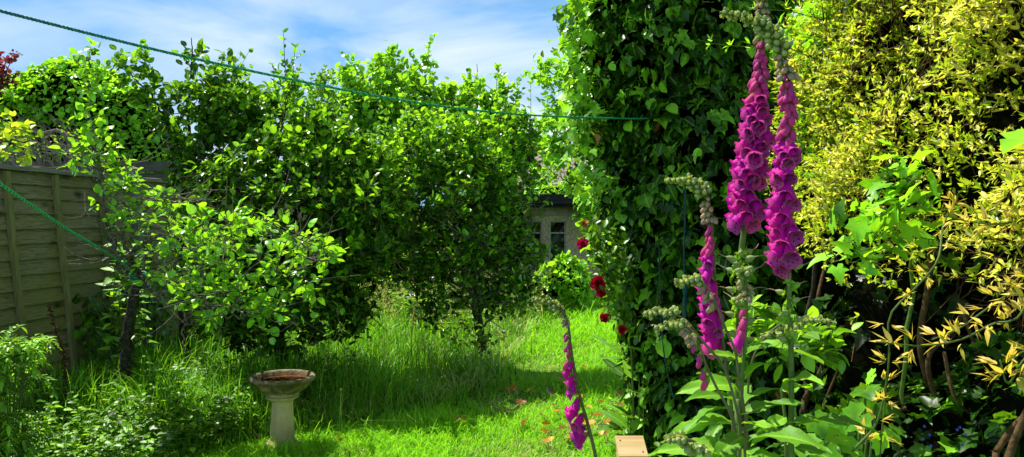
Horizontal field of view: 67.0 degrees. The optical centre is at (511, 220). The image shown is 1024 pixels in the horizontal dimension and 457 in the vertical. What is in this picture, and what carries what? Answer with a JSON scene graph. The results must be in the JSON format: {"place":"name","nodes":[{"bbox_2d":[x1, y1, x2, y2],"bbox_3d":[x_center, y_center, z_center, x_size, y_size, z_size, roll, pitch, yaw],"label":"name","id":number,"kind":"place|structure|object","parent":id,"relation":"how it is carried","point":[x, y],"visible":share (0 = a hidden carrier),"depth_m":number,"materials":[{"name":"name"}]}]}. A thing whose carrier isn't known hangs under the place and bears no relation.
{"place":"outdoors","nodes":[
{"label":"outdoors","id":0,"kind":"place"},
{"bbox_2d":[1,278,558,455],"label":"tall grass","id":1,"kind":"structure","parent":0,"point":[390,360],"depth_m":6.29,"materials":[{"name":"green plant"}]},
{"bbox_2d":[44,294,626,456],"bbox_3d":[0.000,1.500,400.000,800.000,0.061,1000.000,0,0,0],"label":"ground","id":2,"kind":"structure","parent":0,"point":[483,401],"depth_m":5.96,"materials":[{"name":"green plant"}]},
{"bbox_2d":[0,49,22,97],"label":"copper tree","id":3,"kind":"object","parent":2,"relation":"on","point":[4,82],"visible":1,"depth_m":14.99,"materials":[{"name":"red plant"}]},
{"bbox_2d":[0,107,43,165],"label":"golden shrub","id":4,"kind":"object","parent":2,"relation":"on","point":[21,128],"visible":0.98,"depth_m":6.27,"materials":[{"name":"yellow plant"}]},
{"bbox_2d":[0,324,60,456],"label":"leafy shrub","id":5,"kind":"object","parent":2,"relation":"on","point":[13,442],"visible":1,"depth_m":4.03,"materials":[{"name":"green plant"}]},
{"bbox_2d":[45,304,69,410],"bbox_3d":[-3.142,1.038,5.348,0.174,0.923,0.068,0,0,0],"label":"wooden post","id":6,"kind":"object","parent":2,"relation":"on","point":[61,346],"visible":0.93,"depth_m":5.35,"materials":[{"name":"brown wood"}]},
{"bbox_2d":[0,107,120,172],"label":"dead shrub","id":7,"kind":"object","parent":2,"relation":"on","point":[69,145],"visible":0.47,"depth_m":9.03,"materials":[{"name":"brown plant"}]},
{"bbox_2d":[0,55,183,172],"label":"tree","id":8,"kind":"object","parent":2,"relation":"on","point":[41,90],"visible":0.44,"depth_m":16.12,"materials":[{"name":"green plant"}]},
{"bbox_2d":[0,161,183,178],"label":"wooden fence","id":9,"kind":"object","parent":2,"relation":"on","point":[152,166],"visible":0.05,"depth_m":9.73,"materials":[{"name":"wood"}]},
{"bbox_2d":[94,241,157,390],"bbox_3d":[-3.064,0.844,6.123,0.534,1.374,0.342,0,0,0],"label":"hop bine","id":10,"kind":"object","parent":2,"relation":"on","point":[115,304],"visible":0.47,"depth_m":6.12,"materials":[{"name":"green plant"}]},
{"bbox_2d":[0,164,346,397],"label":"wooden fence","id":11,"kind":"object","parent":2,"relation":"on","point":[38,273],"visible":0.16,"depth_m":6.28,"materials":[{"name":"brown wood"}]},
{"bbox_2d":[72,226,213,386],"bbox_3d":[-3.397,0.854,7.247,0.500,1.646,2.170,0,0,3],"label":"bindweed","id":12,"kind":"object","parent":11,"relation":"attached to","point":[88,319],"visible":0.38,"depth_m":6.72,"materials":[{"name":"green plant"}]},
{"bbox_2d":[0,342,370,456],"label":"weed cover","id":13,"kind":"object","parent":2,"relation":"on","point":[136,441],"visible":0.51,"depth_m":5.05,"materials":[{"name":"green plant"}]},
{"bbox_2d":[157,437,170,450],"bbox_3d":[-2.143,1.373,4.765,0.084,0.077,0.078,0,0,-41],"label":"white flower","id":14,"kind":"object","parent":13,"relation":"on","point":[167,438],"visible":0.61,"depth_m":4.74,"materials":[{"name":"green plant"}]},
{"bbox_2d":[24,37,357,395],"bbox_3d":[-2.017,0.149,5.050,2.570,2.842,1.391,0,0,29],"label":"pear tree","id":15,"kind":"object","parent":2,"relation":"on","point":[237,226],"visible":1,"depth_m":5.05,"materials":[{"name":"green plant"}]},
{"bbox_2d":[0,182,145,280],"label":"washing line","id":16,"kind":"object","parent":15,"relation":"attached to","point":[5,187],"visible":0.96,"depth_m":4.34,"materials":[{"name":"green plastic"}]},
{"bbox_2d":[106,38,301,363],"bbox_3d":[-2.643,-0.085,6.941,1.699,3.197,1.334,0,0,-36],"label":"apple tree","id":17,"kind":"object","parent":2,"relation":"on","point":[223,103],"visible":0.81,"depth_m":6.84,"materials":[{"name":"green plant"}]},
{"bbox_2d":[213,50,343,181],"bbox_3d":[-3.772,-0.639,12.598,2.311,4.293,1.401,0,0,0],"label":"plum tree","id":18,"kind":"object","parent":2,"relation":"on","point":[324,80],"visible":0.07,"depth_m":12.53,"materials":[{"name":"green plant"}]},
{"bbox_2d":[248,369,315,451],"bbox_3d":[-1.514,1.269,5.100,0.430,0.502,0.430,0,0,0],"label":"bird bath","id":19,"kind":"object","parent":2,"relation":"on","point":[281,389],"visible":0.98,"depth_m":5.03,"materials":[{"name":"beige stone"}]},
{"bbox_2d":[140,28,424,368],"bbox_3d":[-1.862,-0.137,6.609,2.349,3.287,1.913,0,0,0],"label":"apple tree","id":20,"kind":"object","parent":2,"relation":"on","point":[320,188],"visible":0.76,"depth_m":6.32,"materials":[{"name":"green plant"}]},
{"bbox_2d":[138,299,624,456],"bbox_3d":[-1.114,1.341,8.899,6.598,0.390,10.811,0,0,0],"label":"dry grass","id":21,"kind":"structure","parent":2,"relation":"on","point":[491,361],"depth_m":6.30,"materials":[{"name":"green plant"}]},
{"bbox_2d":[328,33,459,301],"bbox_3d":[-2.240,-0.887,13.587,2.693,4.793,2.234,0,0,0],"label":"laurel tree","id":22,"kind":"object","parent":2,"relation":"on","point":[412,81],"visible":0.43,"depth_m":13.27,"materials":[{"name":"green plant"}]},
{"bbox_2d":[253,263,553,411],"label":"grass seed heads","id":23,"kind":"object","parent":2,"relation":"on","point":[413,307],"depth_m":8.91,"materials":[{"name":"green plant"}]},
{"bbox_2d":[384,285,455,339],"bbox_3d":[-1.033,1.147,9.551,1.088,0.710,1.292,0,0,0],"label":"fern","id":24,"kind":"object","parent":2,"relation":"on","point":[409,309],"visible":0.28,"depth_m":9.53,"materials":[{"name":"green plant"}]},
{"bbox_2d":[344,194,535,296],"bbox_3d":[-3.784,0.505,14.368,8.488,2.494,2.346,0,0,0],"label":"boundary hedge","id":25,"kind":"object","parent":2,"relation":"on","point":[503,240],"visible":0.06,"depth_m":13.87,"materials":[{"name":"green plant"}]},
{"bbox_2d":[454,416,468,421],"bbox_3d":[-0.357,1.420,5.537,0.114,0.023,0.098,13,-2,22],"label":"fallen leaf","id":26,"kind":"object","parent":2,"relation":"on","point":[458,417],"visible":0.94,"depth_m":5.54,"materials":[{"name":"plant"}]},
{"bbox_2d":[358,68,571,362],"bbox_3d":[-0.561,0.037,7.644,2.164,3.076,1.854,0,0,-31],"label":"apple tree","id":27,"kind":"object","parent":2,"relation":"on","point":[478,171],"visible":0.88,"depth_m":7.46,"materials":[{"name":"green plant"}]},
{"bbox_2d":[437,311,512,361],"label":"sapling","id":28,"kind":"object","parent":2,"relation":"on","point":[484,338],"visible":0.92,"depth_m":7.88,"materials":[{"name":"green plant"}]},
{"bbox_2d":[430,63,537,205],"bbox_3d":[-0.594,-0.725,14.350,2.209,4.457,1.808,0,0,0],"label":"lilac tree","id":29,"kind":"object","parent":2,"relation":"on","point":[470,89],"visible":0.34,"depth_m":14.20,"materials":[{"name":"green plant"}]},
{"bbox_2d":[508,384,515,390],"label":"fallen leaf","id":30,"kind":"object","parent":2,"relation":"on","point":[513,386],"visible":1,"depth_m":6.49,"materials":[{"name":"brown plant"}]},
{"bbox_2d":[515,399,526,403],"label":"fallen leaf","id":31,"kind":"object","parent":2,"relation":"on","point":[520,401],"visible":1,"depth_m":6.06,"materials":[{"name":"orange plant"}]},
{"bbox_2d":[442,194,607,296],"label":"garden shed","id":32,"kind":"structure","parent":2,"relation":"on","point":[550,222],"depth_m":15.20,"materials":[{"name":"wood"}]},
{"bbox_2d":[528,221,540,244],"bbox_3d":[0.389,0.436,15.260,0.369,0.857,0.050,0,0,0],"label":"window","id":33,"kind":"structure","parent":32,"relation":"in","point":[528,221],"depth_m":15.24,"materials":[{"name":"white paint"}]},
{"bbox_2d":[550,221,564,261],"bbox_3d":[0.896,0.436,15.260,0.314,0.857,0.050,0,0,0],"label":"window","id":34,"kind":"structure","parent":32,"relation":"in","point":[550,221],"depth_m":15.23,"materials":[{"name":"white paint"}]},
{"bbox_2d":[524,179,607,222],"bbox_3d":[1.149,-0.334,15.205,2.044,1.122,0.879,0,0,41],"label":"roof creeper","id":35,"kind":"object","parent":32,"relation":"on","point":[553,189],"visible":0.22,"depth_m":15.22,"materials":[{"name":"green plant"}]},
{"bbox_2d":[546,387,555,395],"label":"fallen leaf","id":36,"kind":"object","parent":2,"relation":"on","point":[549,390],"visible":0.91,"depth_m":6.36,"materials":[{"name":"grey plant"}]},
{"bbox_2d":[531,250,595,310],"bbox_3d":[0.847,0.993,12.562,1.174,1.051,1.038,0,0,0],"label":"evergreen bush","id":37,"kind":"object","parent":2,"relation":"on","point":[575,290],"visible":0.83,"depth_m":12.33,"materials":[{"name":"green plant"}]},
{"bbox_2d":[528,50,598,226],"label":"hazel tree","id":38,"kind":"object","parent":2,"relation":"on","point":[541,77],"visible":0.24,"depth_m":9.18,"materials":[{"name":"green plant"}]},
{"bbox_2d":[531,295,596,456],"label":"foxglove","id":39,"kind":"object","parent":2,"relation":"on","point":[579,435],"visible":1,"depth_m":1.99,"materials":[{"name":"purple plant"}]},
{"bbox_2d":[583,419,594,424],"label":"fallen leaf","id":40,"kind":"object","parent":2,"relation":"on","point":[592,421],"visible":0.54,"depth_m":5.39,"materials":[{"name":"plant"}]},
{"bbox_2d":[576,206,655,435],"bbox_3d":[0.581,0.709,4.296,0.488,1.583,0.723,0,0,0],"label":"climbing rose","id":41,"kind":"object","parent":2,"relation":"on","point":[599,242],"visible":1,"depth_m":4.16,"materials":[{"name":"green plant"}]},
{"bbox_2d":[591,330,663,456],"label":"dock plant","id":42,"kind":"object","parent":2,"relation":"on","point":[617,419],"visible":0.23,"depth_m":4.84,"materials":[{"name":"green plant"}]},
{"bbox_2d":[615,436,647,456],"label":"wooden box","id":43,"kind":"object","parent":2,"relation":"on","point":[630,446],"visible":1,"depth_m":4.29,"materials":[{"name":"brown wood"}]},
{"bbox_2d":[548,0,826,456],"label":"ivy","id":44,"kind":"object","parent":2,"relation":"on","point":[671,76],"visible":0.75,"depth_m":4.45,"materials":[{"name":"green plant"}]},
{"bbox_2d":[0,9,651,118],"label":"washing line","id":45,"kind":"object","parent":44,"relation":"attached to","point":[160,50],"visible":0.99,"depth_m":2.59,"materials":[{"name":"green fabric"}]},
{"bbox_2d":[658,248,674,399],"bbox_3d":[0.828,0.554,4.122,0.088,0.818,0.062,0,0,0],"label":"hanging rope","id":46,"kind":"object","parent":44,"relation":"hanging from","point":[661,332],"visible":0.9,"depth_m":4.12,"materials":[{"name":"green"}]},
{"bbox_2d":[681,188,687,318],"bbox_3d":[0.923,0.175,4.120,0.038,0.704,0.041,0,0,-26],"label":"hanging rope","id":47,"kind":"object","parent":44,"relation":"hanging from","point":[684,301],"visible":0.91,"depth_m":4.12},
{"bbox_2d":[663,431,711,456],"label":"foxglove","id":48,"kind":"object","parent":2,"relation":"on","point":[683,441],"visible":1,"depth_m":1.14,"materials":[{"name":"green plant"}]},
{"bbox_2d":[642,305,741,456],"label":"foxglove","id":49,"kind":"object","parent":2,"relation":"on","point":[673,312],"visible":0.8,"depth_m":1.38,"materials":[{"name":"green plant"}]},
{"bbox_2d":[606,394,779,456],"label":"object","id":50,"kind":"object","parent":2,"relation":"on","point":[652,447],"visible":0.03,"depth_m":4.63,"materials":[{"name":"green plant"}]},
{"bbox_2d":[653,318,736,455],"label":"foxglove","id":51,"kind":"object","parent":2,"relation":"on","point":[692,341],"visible":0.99,"depth_m":1.33,"materials":[{"name":"green plant"}]},
{"bbox_2d":[673,273,746,456],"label":"foxglove","id":52,"kind":"object","parent":2,"relation":"on","point":[697,280],"visible":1,"depth_m":1.40,"materials":[{"name":"green plant"}]},
{"bbox_2d":[664,173,787,432],"bbox_3d":[0.450,0.702,1.590,0.278,1.596,0.198,0,0,8],"label":"foxglove","id":53,"kind":"object","parent":2,"relation":"on","point":[710,325],"visible":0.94,"depth_m":1.54,"materials":[{"name":"purple plant"}]},
{"bbox_2d":[697,266,754,456],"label":"foxglove","id":54,"kind":"object","parent":2,"relation":"on","point":[740,338],"visible":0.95,"depth_m":1.42,"materials":[{"name":"green plant"}]},
{"bbox_2d":[651,342,841,456],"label":"foxglove","id":55,"kind":"object","parent":2,"relation":"on","point":[728,444],"visible":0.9,"depth_m":1.35,"materials":[{"name":"green plant"}]},
{"bbox_2d":[668,315,836,455],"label":"foxglove","id":56,"kind":"object","parent":2,"relation":"on","point":[779,331],"visible":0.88,"depth_m":1.60,"materials":[{"name":"green plant"}]},
{"bbox_2d":[716,0,823,456],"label":"foxglove","id":57,"kind":"object","parent":2,"relation":"on","point":[749,174],"visible":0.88,"depth_m":1.53,"materials":[{"name":"purple plant"}]},
{"bbox_2d":[719,7,883,456],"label":"foxglove","id":58,"kind":"object","parent":2,"relation":"on","point":[785,235],"visible":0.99,"depth_m":1.44,"materials":[{"name":"purple plant"}]},
{"bbox_2d":[774,0,865,415],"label":"privet","id":59,"kind":"object","parent":2,"relation":"on","point":[807,5],"visible":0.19,"depth_m":3.26,"materials":[{"name":"green plant"}]},
{"bbox_2d":[698,0,1023,456],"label":"golden jasmine","id":60,"kind":"object","parent":2,"relation":"on","point":[944,79],"visible":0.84,"depth_m":2.41,"materials":[{"name":"yellow plant"}]},
{"bbox_2d":[807,139,963,407],"bbox_3d":[1.118,0.641,2.167,0.665,1.725,0.347,0,0,-42],"label":"sapling","id":61,"kind":"object","parent":2,"relation":"on","point":[866,223],"visible":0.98,"depth_m":2.04,"materials":[{"name":"green plant"}]},
{"bbox_2d":[765,222,1023,456],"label":"ground ivy","id":62,"kind":"object","parent":2,"relation":"on","point":[924,423],"visible":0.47,"depth_m":2.71,"materials":[{"name":"green plant"}]},
{"bbox_2d":[1000,129,1023,153],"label":"grape vine","id":63,"kind":"object","parent":2,"relation":"on","point":[1013,140],"visible":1,"depth_m":1.30,"materials":[{"name":"green plant"}]},
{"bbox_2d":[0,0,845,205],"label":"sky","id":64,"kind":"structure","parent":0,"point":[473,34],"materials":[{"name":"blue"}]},
{"bbox_2d":[533,237,539,253],"bbox_3d":[0.443,0.501,15.577,0.315,0.354,0.250,0,0,0],"label":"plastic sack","id":65,"kind":"object","parent":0,"point":[538,239],"visible":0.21,"depth_m":15.48,"materials":[{"name":"plastic"}]},
{"bbox_2d":[516,141,592,193],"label":"house","id":66,"kind":"structure","parent":0,"point":[559,173],"depth_m":30.89,"materials":[{"name":"grey brick"}]},
{"bbox_2d":[551,243,563,253],"bbox_3d":[0.916,0.562,15.580,0.290,0.230,0.230,0,0,0],"label":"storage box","id":67,"kind":"object","parent":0,"point":[557,248],"visible":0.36,"depth_m":15.48,"materials":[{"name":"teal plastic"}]},
{"bbox_2d":[551,234,563,242],"bbox_3d":[0.912,0.353,15.580,0.267,0.187,0.205,0,0,0],"label":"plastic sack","id":68,"kind":"object","parent":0,"point":[559,238],"visible":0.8,"depth_m":15.51,"materials":[{"name":"black plastic"}]},
{"bbox_2d":[723,293,863,456],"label":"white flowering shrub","id":69,"kind":"object","parent":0,"point":[811,339],"visible":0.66,"depth_m":1.94,"materials":[{"name":"green plant"}]},
{"bbox_2d":[787,368,888,456],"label":"mallow","id":70,"kind":"object","parent":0,"point":[843,442],"visible":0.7,"depth_m":2.01,"materials":[{"name":"green plant"}]}
]}

